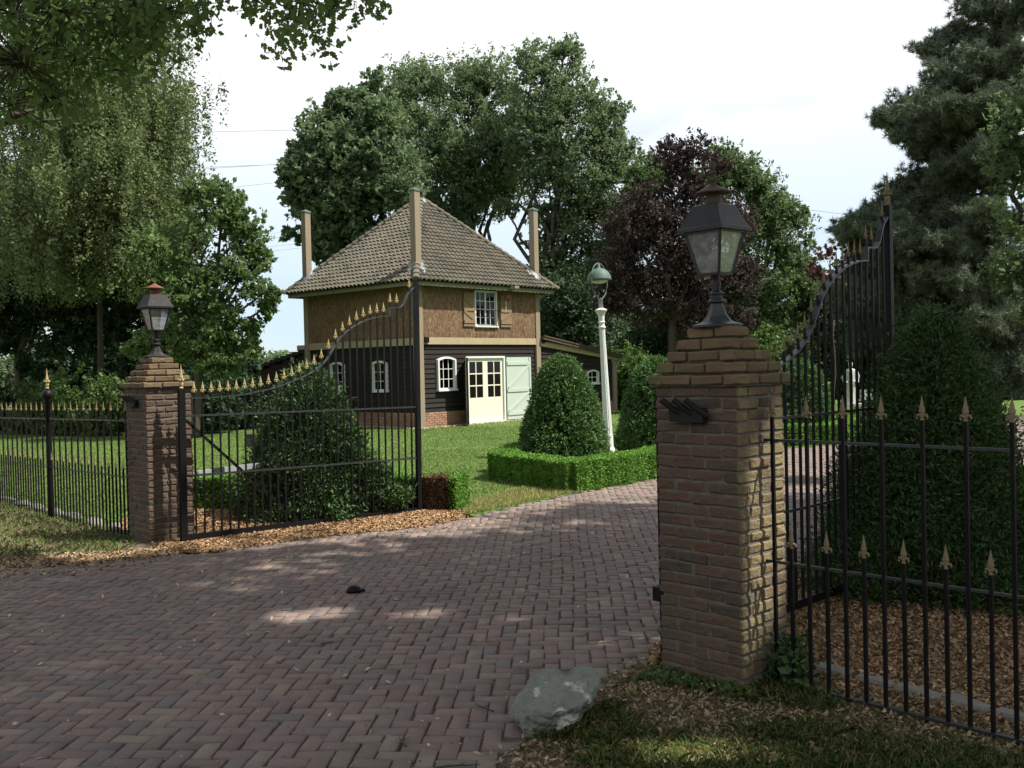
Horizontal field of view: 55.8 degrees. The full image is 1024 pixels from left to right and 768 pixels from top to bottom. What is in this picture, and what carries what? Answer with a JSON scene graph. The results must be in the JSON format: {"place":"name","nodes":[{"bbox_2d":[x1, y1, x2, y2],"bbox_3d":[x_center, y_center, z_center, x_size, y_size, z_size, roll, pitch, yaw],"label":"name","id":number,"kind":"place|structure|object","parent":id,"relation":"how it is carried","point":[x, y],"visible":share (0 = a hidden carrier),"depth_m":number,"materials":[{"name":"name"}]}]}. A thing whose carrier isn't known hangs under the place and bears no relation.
{"place":"outdoors","nodes":[
{"label":"outdoors","id":0,"kind":"place"},
{"bbox_2d":[0,502,162,567],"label":"verge","id":1,"kind":"structure","parent":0,"point":[141,545],"depth_m":10.42,"materials":[{"name":"green plant"}]},
{"bbox_2d":[0,368,130,537],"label":"iron fence","id":2,"kind":"object","parent":1,"relation":"on","point":[47,395],"visible":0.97,"depth_m":11.98,"materials":[{"name":"black metal"}]},
{"bbox_2d":[0,546,189,570],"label":"leaf litter","id":3,"kind":"object","parent":1,"relation":"on","point":[79,557],"visible":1,"depth_m":9.36,"materials":[{"name":"brown plant"}]},
{"bbox_2d":[188,164,272,169],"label":"overhead wire","id":4,"kind":"object","parent":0,"point":[237,166],"visible":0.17,"depth_m":96.72,"materials":[{"name":"grey metal"}]},
{"bbox_2d":[212,130,282,131],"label":"overhead wire","id":5,"kind":"object","parent":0,"point":[235,131],"visible":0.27,"depth_m":96.21,"materials":[{"name":"grey metal"}]},
{"bbox_2d":[119,508,468,554],"bbox_3d":[-2.722,1.629,11.078,4.280,0.001,3.100,-1,1,0],"label":"mulch bed","id":6,"kind":"object","parent":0,"point":[288,539],"visible":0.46,"depth_m":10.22,"materials":[{"name":"brown wood"}]},
{"bbox_2d":[121,358,194,544],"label":"brick pillar","id":7,"kind":"structure","parent":6,"relation":"on","point":[152,453],"depth_m":10.27,"materials":[{"name":"brown brick"}]},
{"bbox_2d":[119,394,137,406],"bbox_3d":[-4.070,0.174,10.280,0.106,0.136,0.285,-2,1,-44],"label":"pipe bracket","id":8,"kind":"object","parent":7,"relation":"attached to","point":[129,400],"visible":1,"depth_m":10.24,"materials":[{"name":"black metal"}]},
{"bbox_2d":[136,283,173,357],"bbox_3d":[-3.850,-0.687,10.452,0.294,0.800,0.294,-2,1,-44],"label":"pillar lantern","id":9,"kind":"object","parent":7,"relation":"on","point":[154,299],"visible":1,"depth_m":10.41,"materials":[{"name":"metal"}]},
{"bbox_2d":[193,462,264,484],"bbox_3d":[-3.302,1.040,11.112,0.068,0.181,1.310,-1,1,32],"label":"gate opener","id":10,"kind":"object","parent":7,"relation":"attached to","point":[225,469],"visible":0.46,"depth_m":11.07,"materials":[{"name":"grey metal"}]},
{"bbox_2d":[177,279,421,541],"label":"entrance gate","id":11,"kind":"structure","parent":6,"relation":"on","point":[185,536],"depth_m":11.08,"materials":[{"name":"black metal"}]},
{"bbox_2d":[222,354,418,523],"bbox_3d":[-2.462,0.713,12.028,2.202,2.202,2.235,-2,1,-30],"label":"yew bush","id":12,"kind":"object","parent":6,"relation":"on","point":[396,494],"visible":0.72,"depth_m":11.61,"materials":[{"name":"green plant"}]},
{"bbox_2d":[0,415,1023,767],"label":"driveway","id":13,"kind":"structure","parent":0,"point":[164,703],"depth_m":6.34,"materials":[{"name":"brick"}]},
{"bbox_2d":[0,0,392,197],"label":"oak","id":14,"kind":"object","parent":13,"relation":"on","point":[137,26],"visible":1,"depth_m":7.66,"materials":[{"name":"green plant"}]},
{"bbox_2d":[1,518,480,578],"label":"leaf litter","id":15,"kind":"object","parent":13,"relation":"on","point":[87,569],"visible":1,"depth_m":8.88,"materials":[{"name":"brown plant"}]},
{"bbox_2d":[1,506,663,767],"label":"leaf litter","id":16,"kind":"object","parent":13,"relation":"on","point":[254,656],"visible":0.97,"depth_m":6.43,"materials":[{"name":"brown plant"}]},
{"bbox_2d":[346,585,364,592],"bbox_3d":[-1.243,1.623,7.678,0.147,0.054,0.097,-2,1,-17],"label":"gate stop","id":17,"kind":"object","parent":13,"relation":"on","point":[354,589],"visible":1,"depth_m":7.64,"materials":[{"name":"black metal"}]},
{"bbox_2d":[435,761,478,767],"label":"twig","id":18,"kind":"object","parent":13,"relation":"on","point":[461,764],"visible":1,"depth_m":4.23,"materials":[{"name":"brown wood"}]},
{"bbox_2d":[1,503,913,767],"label":"leaf litter","id":19,"kind":"object","parent":13,"relation":"on","point":[354,620],"visible":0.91,"depth_m":6.90,"materials":[{"name":"brown plant"}]},
{"bbox_2d":[475,703,493,711],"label":"twig","id":20,"kind":"object","parent":13,"relation":"on","point":[485,708],"visible":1,"depth_m":4.94,"materials":[{"name":"brown wood"}]},
{"bbox_2d":[637,640,662,666],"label":"wood chips","id":21,"kind":"object","parent":13,"relation":"on","point":[654,657],"visible":0.13,"depth_m":5.78,"materials":[{"name":"brown wood"}]},
{"bbox_2d":[0,396,1023,582],"bbox_3d":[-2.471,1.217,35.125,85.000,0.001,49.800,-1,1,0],"label":"lawn","id":22,"kind":"structure","parent":0,"point":[1018,403],"depth_m":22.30,"materials":[{"name":"green plant"}]},
{"bbox_2d":[0,355,14,401],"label":"distant tree","id":23,"kind":"object","parent":22,"relation":"on","point":[6,370],"visible":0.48,"depth_m":74.21,"materials":[{"name":"green plant"}]},
{"bbox_2d":[0,379,28,432],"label":"shrub","id":24,"kind":"object","parent":22,"relation":"on","point":[8,399],"visible":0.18,"depth_m":31.89,"materials":[{"name":"green plant"}]},
{"bbox_2d":[0,378,45,433],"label":"shrub","id":25,"kind":"object","parent":22,"relation":"on","point":[25,395],"visible":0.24,"depth_m":30.68,"materials":[{"name":"green plant"}]},
{"bbox_2d":[11,326,81,396],"bbox_3d":[-18.216,-0.339,37.994,2.675,4.172,2.713,-1,1,41],"label":"understorey tree","id":26,"kind":"object","parent":22,"relation":"on","point":[55,364],"visible":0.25,"depth_m":37.36,"materials":[{"name":"green plant"}]},
{"bbox_2d":[19,367,85,434],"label":"shrub","id":27,"kind":"object","parent":22,"relation":"on","point":[37,399],"visible":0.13,"depth_m":29.60,"materials":[{"name":"green plant"}]},
{"bbox_2d":[60,512,81,519],"bbox_3d":[-5.494,1.675,12.116,0.555,0.138,0.147,0,1,42],"label":"edging stone","id":28,"kind":"object","parent":22,"relation":"on","point":[72,515],"visible":0.23,"depth_m":12.07,"materials":[{"name":"grey stone"}]},
{"bbox_2d":[59,351,97,395],"bbox_3d":[-17.223,-0.335,39.008,3.096,4.073,2.987,-2,1,-36],"label":"understorey tree","id":29,"kind":"object","parent":22,"relation":"on","point":[79,383],"visible":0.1,"depth_m":38.20,"materials":[{"name":"green plant"}]},
{"bbox_2d":[39,360,120,433],"bbox_3d":[-12.999,0.519,29.373,2.789,2.497,2.123,-1,1,0],"label":"shrub","id":30,"kind":"object","parent":22,"relation":"on","point":[66,396],"visible":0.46,"depth_m":29.05,"materials":[{"name":"green plant"}]},
{"bbox_2d":[84,517,104,525],"bbox_3d":[-5.019,1.672,11.599,0.197,0.138,0.482,-2,1,-40],"label":"edging stone","id":31,"kind":"object","parent":22,"relation":"on","point":[94,521],"visible":0.31,"depth_m":11.51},
{"bbox_2d":[0,146,210,406],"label":"dark tree","id":32,"kind":"object","parent":22,"relation":"on","point":[19,322],"visible":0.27,"depth_m":32.53,"materials":[{"name":"green plant"}]},
{"bbox_2d":[77,369,135,435],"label":"shrub","id":33,"kind":"object","parent":22,"relation":"on","point":[113,393],"visible":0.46,"depth_m":28.60,"materials":[{"name":"green plant"}]},
{"bbox_2d":[74,323,139,396],"bbox_3d":[-15.552,-0.505,37.923,3.210,4.374,3.359,-2,1,-34],"label":"understorey tree","id":34,"kind":"object","parent":22,"relation":"on","point":[109,364],"visible":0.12,"depth_m":37.11,"materials":[{"name":"green plant"}]},
{"bbox_2d":[0,0,229,390],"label":"weeping birch","id":35,"kind":"object","parent":22,"relation":"on","point":[79,217],"visible":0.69,"depth_m":28.57,"materials":[{"name":"green plant"}]},
{"bbox_2d":[108,522,122,531],"bbox_3d":[-4.578,1.670,11.159,0.168,0.139,0.542,-2,1,-36],"label":"edging stone","id":36,"kind":"object","parent":22,"relation":"on","point":[115,526],"visible":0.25,"depth_m":11.01,"materials":[{"name":"grey stone"}]},
{"bbox_2d":[172,357,219,388],"bbox_3d":[-12.494,-0.407,38.071,3.217,4.028,3.346,-1,1,0],"label":"understorey tree","id":37,"kind":"object","parent":22,"relation":"on","point":[184,368],"visible":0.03,"depth_m":37.20,"materials":[{"name":"green plant"}]},
{"bbox_2d":[118,168,283,437],"bbox_3d":[-8.676,-2.117,26.936,4.700,7.690,2.689,-1,1,0],"label":"maple tree","id":38,"kind":"object","parent":22,"relation":"on","point":[211,337],"visible":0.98,"depth_m":26.66,"materials":[{"name":"green plant"}]},
{"bbox_2d":[182,359,251,431],"bbox_3d":[-9.338,0.354,28.999,2.958,2.654,2.344,-1,1,0],"label":"shrub","id":39,"kind":"object","parent":22,"relation":"on","point":[224,418],"visible":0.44,"depth_m":28.75,"materials":[{"name":"green plant"}]},
{"bbox_2d":[204,361,274,428],"bbox_3d":[-8.947,0.360,30.944,3.021,2.566,2.439,-1,1,0],"label":"shrub","id":40,"kind":"object","parent":22,"relation":"on","point":[246,375],"visible":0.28,"depth_m":30.71,"materials":[{"name":"green plant"}]},
{"bbox_2d":[211,341,267,379],"bbox_3d":[-11.396,-0.248,39.028,3.300,3.634,3.520,-1,1,0],"label":"understorey tree","id":41,"kind":"object","parent":22,"relation":"on","point":[249,364],"visible":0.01,"depth_m":38.81,"materials":[{"name":"green plant"}]},
{"bbox_2d":[246,434,252,446],"bbox_3d":[-6.312,1.355,23.292,0.200,0.300,0.140,-1,1,0],"label":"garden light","id":42,"kind":"object","parent":22,"relation":"on","point":[248,436],"visible":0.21,"depth_m":23.23,"materials":[{"name":"metal"}]},
{"bbox_2d":[243,351,269,362],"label":"distant tree","id":43,"kind":"object","parent":22,"relation":"on","point":[264,353],"visible":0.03,"depth_m":62.20,"materials":[{"name":"green plant"}]},
{"bbox_2d":[193,470,470,510],"bbox_3d":[-2.715,1.380,12.536,4.412,0.502,0.564,-1,1,11],"label":"box hedge","id":44,"kind":"object","parent":22,"relation":"on","point":[447,490],"visible":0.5,"depth_m":12.09,"materials":[{"name":"green plant"}]},
{"bbox_2d":[273,64,437,266],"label":"oak tree","id":45,"kind":"object","parent":22,"relation":"on","point":[345,180],"visible":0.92,"depth_m":42.87,"materials":[{"name":"green plant"}]},
{"bbox_2d":[233,187,623,428],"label":"house","id":46,"kind":"structure","parent":22,"relation":"on","point":[486,350],"depth_m":30.81,"materials":[{"name":"brick"}]},
{"bbox_2d":[330,362,345,391],"bbox_3d":[-5.601,-0.217,31.193,0.740,0.979,0.230,-1,1,41],"label":"window","id":47,"kind":"structure","parent":46,"relation":"in","point":[339,364],"depth_m":31.17,"materials":[{"name":"white paint"}]},
{"bbox_2d":[372,361,388,391],"bbox_3d":[-4.053,-0.231,29.852,0.740,0.979,0.230,-1,1,41],"label":"window","id":48,"kind":"structure","parent":46,"relation":"in","point":[374,365],"depth_m":29.84,"materials":[{"name":"white paint"}]},
{"bbox_2d":[436,357,457,390],"bbox_3d":[-2.025,-0.310,29.571,0.230,1.049,0.830,-1,1,41],"label":"window","id":49,"kind":"structure","parent":46,"relation":"in","point":[446,367],"depth_m":29.60,"materials":[{"name":"white paint"}]},
{"bbox_2d":[466,358,468,423],"bbox_3d":[-1.364,0.209,29.831,0.035,2.030,0.849,-1,1,-4],"label":"shutter door","id":50,"kind":"structure","parent":46,"relation":"in","point":[466,358],"depth_m":29.42,"materials":[{"name":"wood"}]},
{"bbox_2d":[468,358,485,422],"bbox_3d":[-1.137,0.200,30.618,0.040,2.010,0.839,-1,1,41],"label":"door","id":51,"kind":"structure","parent":46,"relation":"in","point":[476,367],"depth_m":30.63,"materials":[{"name":"beige paint"}]},
{"bbox_2d":[474,290,498,327],"bbox_3d":[-0.861,-2.393,30.927,0.160,1.170,1.100,-1,1,41],"label":"window","id":52,"kind":"structure","parent":46,"relation":"in","point":[485,300],"depth_m":30.92,"materials":[{"name":"white paint"}]},
{"bbox_2d":[485,358,503,420],"bbox_3d":[-0.583,0.176,31.256,0.040,2.010,0.839,-1,1,41],"label":"door","id":53,"kind":"structure","parent":46,"relation":"in","point":[493,366],"depth_m":31.24,"materials":[{"name":"beige paint"}]},
{"bbox_2d":[506,357,531,419],"bbox_3d":[0.257,0.127,32.050,0.085,2.040,1.240,-1,1,41],"label":"shutter door","id":54,"kind":"structure","parent":46,"relation":"in","point":[518,369],"depth_m":31.99,"materials":[{"name":"green paint"}]},
{"bbox_2d":[586,370,599,384],"bbox_3d":[2.910,-0.251,35.258,0.220,0.539,0.740,-1,1,41],"label":"window","id":55,"kind":"structure","parent":46,"relation":"in","point":[593,375],"depth_m":35.30,"materials":[{"name":"white paint"}]},
{"bbox_2d":[368,41,543,241],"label":"oak tree","id":56,"kind":"object","parent":22,"relation":"on","point":[462,151],"visible":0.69,"depth_m":46.80,"materials":[{"name":"green plant"}]},
{"bbox_2d":[353,411,617,428],"bbox_3d":[-1.308,1.182,34.022,5.437,0.078,10.471,-1,1,41],"label":"gravel strip","id":57,"kind":"object","parent":22,"relation":"on","point":[451,425],"visible":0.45,"depth_m":29.81,"materials":[{"name":"beige gravel"}]},
{"bbox_2d":[0,252,1023,388],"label":"woodland","id":58,"kind":"object","parent":22,"relation":"on","point":[276,354],"visible":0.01,"depth_m":74.19,"materials":[{"name":"green plant"}]},
{"bbox_2d":[463,485,585,514],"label":"dry grass","id":59,"kind":"structure","parent":22,"relation":"on","point":[513,495],"depth_m":12.90,"materials":[{"name":"green plant"}]},
{"bbox_2d":[525,254,583,336],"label":"shrub","id":60,"kind":"object","parent":22,"relation":"on","point":[550,276],"visible":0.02,"depth_m":42.48,"materials":[{"name":"green plant"}]},
{"bbox_2d":[517,351,611,457],"bbox_3d":[0.841,0.509,16.258,1.737,2.114,1.745,-2,1,-31],"label":"clipped yew cone","id":61,"kind":"object","parent":22,"relation":"on","point":[562,416],"visible":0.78,"depth_m":15.84,"materials":[{"name":"green plant"}]},
{"bbox_2d":[487,440,656,492],"bbox_3d":[1.774,1.190,17.212,3.333,0.522,7.688,-1,1,28],"label":"box hedge","id":62,"kind":"object","parent":22,"relation":"on","point":[511,461],"visible":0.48,"depth_m":14.19,"materials":[{"name":"green plant"}]},
{"bbox_2d":[486,31,661,317],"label":"oak tree","id":63,"kind":"object","parent":22,"relation":"on","point":[548,120],"visible":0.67,"depth_m":44.23,"materials":[{"name":"green plant"}]},
{"bbox_2d":[540,261,625,363],"bbox_3d":[2.552,-1.946,39.981,4.358,6.326,4.584,-1,1,0],"label":"shrub","id":64,"kind":"object","parent":22,"relation":"on","point":[572,318],"visible":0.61,"depth_m":39.06,"materials":[{"name":"green plant"}]},
{"bbox_2d":[587,263,614,451],"bbox_3d":[1.766,-0.443,18.596,0.480,3.769,0.480,-3,1,0],"label":"lamp post","id":65,"kind":"object","parent":22,"relation":"on","point":[598,275],"visible":0.9,"depth_m":18.54,"materials":[{"name":"white metal"}]},
{"bbox_2d":[610,339,663,407],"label":"shrub","id":66,"kind":"object","parent":22,"relation":"on","point":[634,357],"visible":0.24,"depth_m":37.51,"materials":[{"name":"green plant"}]},
{"bbox_2d":[613,354,670,450],"bbox_3d":[2.878,0.425,19.212,1.814,2.050,1.828,-1,1,32],"label":"clipped yew cone","id":67,"kind":"object","parent":22,"relation":"on","point":[636,425],"visible":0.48,"depth_m":18.83,"materials":[{"name":"green plant"}]},
{"bbox_2d":[607,300,684,372],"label":"shrub","id":68,"kind":"object","parent":22,"relation":"on","point":[657,342],"visible":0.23,"depth_m":44.92,"materials":[{"name":"green plant"}]},
{"bbox_2d":[579,126,768,351],"bbox_3d":[5.839,-3.990,34.891,6.887,10.424,4.004,-1,1,0],"label":"copper beech","id":69,"kind":"object","parent":22,"relation":"on","point":[675,269],"visible":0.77,"depth_m":34.54,"materials":[{"name":"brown plant"}]},
{"bbox_2d":[664,320,753,362],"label":"shrub","id":70,"kind":"object","parent":22,"relation":"on","point":[688,339],"visible":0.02,"depth_m":43.23,"materials":[{"name":"green plant"}]},
{"bbox_2d":[615,136,827,361],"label":"green tree","id":71,"kind":"object","parent":22,"relation":"on","point":[752,182],"visible":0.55,"depth_m":42.26,"materials":[{"name":"green plant"}]},
{"bbox_2d":[747,319,789,373],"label":"shrub","id":72,"kind":"object","parent":22,"relation":"on","point":[766,338],"visible":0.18,"depth_m":35.61,"materials":[{"name":"green plant"}]},
{"bbox_2d":[779,355,837,423],"bbox_3d":[6.426,0.347,21.609,1.831,1.970,1.794,-1,1,21],"label":"clipped yew cone","id":73,"kind":"object","parent":22,"relation":"on","point":[802,389],"visible":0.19,"depth_m":21.13,"materials":[{"name":"green plant"}]},
{"bbox_2d":[775,262,871,396],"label":"evergreen","id":74,"kind":"object","parent":22,"relation":"on","point":[803,306],"visible":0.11,"depth_m":42.84,"materials":[{"name":"green plant"}]},
{"bbox_2d":[782,413,866,445],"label":"box hedge","id":75,"kind":"object","parent":22,"relation":"on","point":[816,430],"visible":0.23,"depth_m":20.08,"materials":[{"name":"green plant"}]},
{"bbox_2d":[803,238,846,403],"bbox_3d":[12.758,-2.470,37.911,2.574,6.944,1.390,-1,1,0],"label":"plum tree","id":76,"kind":"object","parent":22,"relation":"on","point":[813,271],"visible":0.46,"depth_m":37.94,"materials":[{"name":"green plant"}]},
{"bbox_2d":[841,362,861,405],"bbox_3d":[12.956,-0.026,37.010,0.800,1.708,0.700,-1,1,9],"label":"garden statue","id":77,"kind":"object","parent":22,"relation":"on","point":[847,385],"visible":0.38,"depth_m":36.89,"materials":[{"name":"stone"}]},
{"bbox_2d":[833,259,882,395],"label":"evergreen","id":78,"kind":"object","parent":22,"relation":"on","point":[870,352],"visible":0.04,"depth_m":43.25,"materials":[{"name":"green plant"}]},
{"bbox_2d":[859,390,872,402],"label":"stone block","id":79,"kind":"structure","parent":22,"relation":"on","point":[865,395],"depth_m":37.32,"materials":[{"name":"stone"}]},
{"bbox_2d":[823,0,1023,406],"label":"pine tree","id":80,"kind":"object","parent":22,"relation":"on","point":[943,226],"visible":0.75,"depth_m":28.89,"materials":[{"name":"green plant"}]},
{"bbox_2d":[1003,314,1023,398],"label":"evergreen","id":81,"kind":"object","parent":22,"relation":"on","point":[1014,397],"visible":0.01,"depth_m":38.44,"materials":[{"name":"green plant"}]},
{"bbox_2d":[0,0,1023,358],"label":"sky","id":82,"kind":"structure","parent":0,"point":[794,80],"materials":[{"name":"white"}]},
{"bbox_2d":[505,654,1023,767],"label":"verge","id":83,"kind":"structure","parent":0,"point":[667,711],"depth_m":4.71,"materials":[{"name":"green plant"}]},
{"bbox_2d":[510,666,600,737],"bbox_3d":[0.235,1.584,4.766,0.468,0.293,0.375,-2,1,-28],"label":"boulder","id":84,"kind":"object","parent":83,"relation":"on","point":[546,699],"visible":0.86,"depth_m":4.69,"materials":[{"name":"stone"}]},
{"bbox_2d":[631,660,758,696],"bbox_3d":[1.044,1.606,5.275,0.676,0.081,0.433,-1,1,41],"label":"ground cover","id":85,"kind":"object","parent":83,"relation":"on","point":[681,679],"visible":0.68,"depth_m":5.23,"materials":[{"name":"green plant"}]},
{"bbox_2d":[648,326,790,687],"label":"brick pillar","id":86,"kind":"structure","parent":83,"relation":"on","point":[715,544],"depth_m":5.25,"materials":[{"name":"brown brick"}]},
{"bbox_2d":[652,585,663,601],"bbox_3d":[0.856,1.196,5.523,0.070,0.080,0.080,-2,1,-44],"label":"latch bracket","id":87,"kind":"object","parent":86,"relation":"attached to","point":[657,593],"visible":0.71,"depth_m":5.51,"materials":[{"name":"black metal"}]},
{"bbox_2d":[660,397,708,422],"bbox_3d":[0.939,0.140,5.257,0.106,0.136,0.284,-2,1,-44],"label":"pipe bracket","id":88,"kind":"object","parent":86,"relation":"attached to","point":[695,413],"visible":1,"depth_m":5.24,"materials":[{"name":"black metal"}]},
{"bbox_2d":[677,161,751,327],"bbox_3d":[1.133,-0.781,5.404,0.294,0.920,0.294,-4,2,-44],"label":"pillar lantern","id":89,"kind":"object","parent":86,"relation":"on","point":[706,222],"visible":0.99,"depth_m":5.37,"materials":[{"name":"metal"}]},
{"bbox_2d":[655,173,894,655],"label":"entrance gate","id":90,"kind":"structure","parent":86,"relation":"attached to","point":[884,235],"depth_m":7.07,"materials":[{"name":"black metal"}]},
{"bbox_2d":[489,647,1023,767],"bbox_3d":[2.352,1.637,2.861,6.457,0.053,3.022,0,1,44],"label":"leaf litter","id":91,"kind":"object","parent":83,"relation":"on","point":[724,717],"visible":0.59,"depth_m":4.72,"materials":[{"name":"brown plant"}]},
{"bbox_2d":[761,631,823,690],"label":"ivy plant","id":92,"kind":"object","parent":83,"relation":"on","point":[784,661],"visible":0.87,"depth_m":5.20,"materials":[{"name":"green plant"}]},
{"bbox_2d":[763,395,1023,745],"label":"iron fence","id":93,"kind":"object","parent":83,"relation":"on","point":[946,586],"visible":0.94,"depth_m":4.71,"materials":[{"name":"black metal"}]},
{"bbox_2d":[785,521,1023,735],"bbox_3d":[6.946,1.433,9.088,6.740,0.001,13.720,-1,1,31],"label":"mulch bed","id":94,"kind":"object","parent":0,"point":[1001,723],"visible":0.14,"depth_m":5.71,"materials":[{"name":"brown wood"}]},
{"bbox_2d":[814,662,851,679],"bbox_3d":[1.795,1.608,5.400,0.110,0.066,0.204,-4,1,-39],"label":"kerb stone","id":95,"kind":"object","parent":94,"relation":"on","point":[835,669],"visible":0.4,"depth_m":5.39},
{"bbox_2d":[855,673,895,689],"bbox_3d":[1.958,1.611,5.213,0.120,0.070,0.234,-3,3,-37],"label":"kerb stone","id":96,"kind":"object","parent":94,"relation":"on","point":[872,679],"visible":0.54,"depth_m":5.18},
{"bbox_2d":[786,294,1023,618],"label":"yew bush","id":97,"kind":"object","parent":94,"relation":"on","point":[937,368],"visible":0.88,"depth_m":7.03,"materials":[{"name":"green plant"}]},
{"bbox_2d":[892,682,945,703],"bbox_3d":[2.115,1.616,5.020,0.105,0.068,0.281,-4,3,-37],"label":"kerb stone","id":98,"kind":"object","parent":94,"relation":"on","point":[912,688],"visible":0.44,"depth_m":5.00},
{"bbox_2d":[943,692,989,715],"bbox_3d":[2.282,1.611,4.832,0.122,0.078,0.240,-2,1,-39],"label":"kerb stone","id":99,"kind":"object","parent":94,"relation":"on","point":[958,700],"visible":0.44,"depth_m":4.83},
{"bbox_2d":[971,66,1023,330],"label":"leafy tree","id":100,"kind":"object","parent":94,"relation":"on","point":[1015,162],"visible":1,"depth_m":13.48,"materials":[{"name":"green plant"}]},
{"bbox_2d":[996,707,1023,725],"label":"kerb stone","id":101,"kind":"object","parent":94,"relation":"on","point":[1008,713],"visible":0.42,"depth_m":4.65,"materials":[{"name":"grey stone"}]}
]}

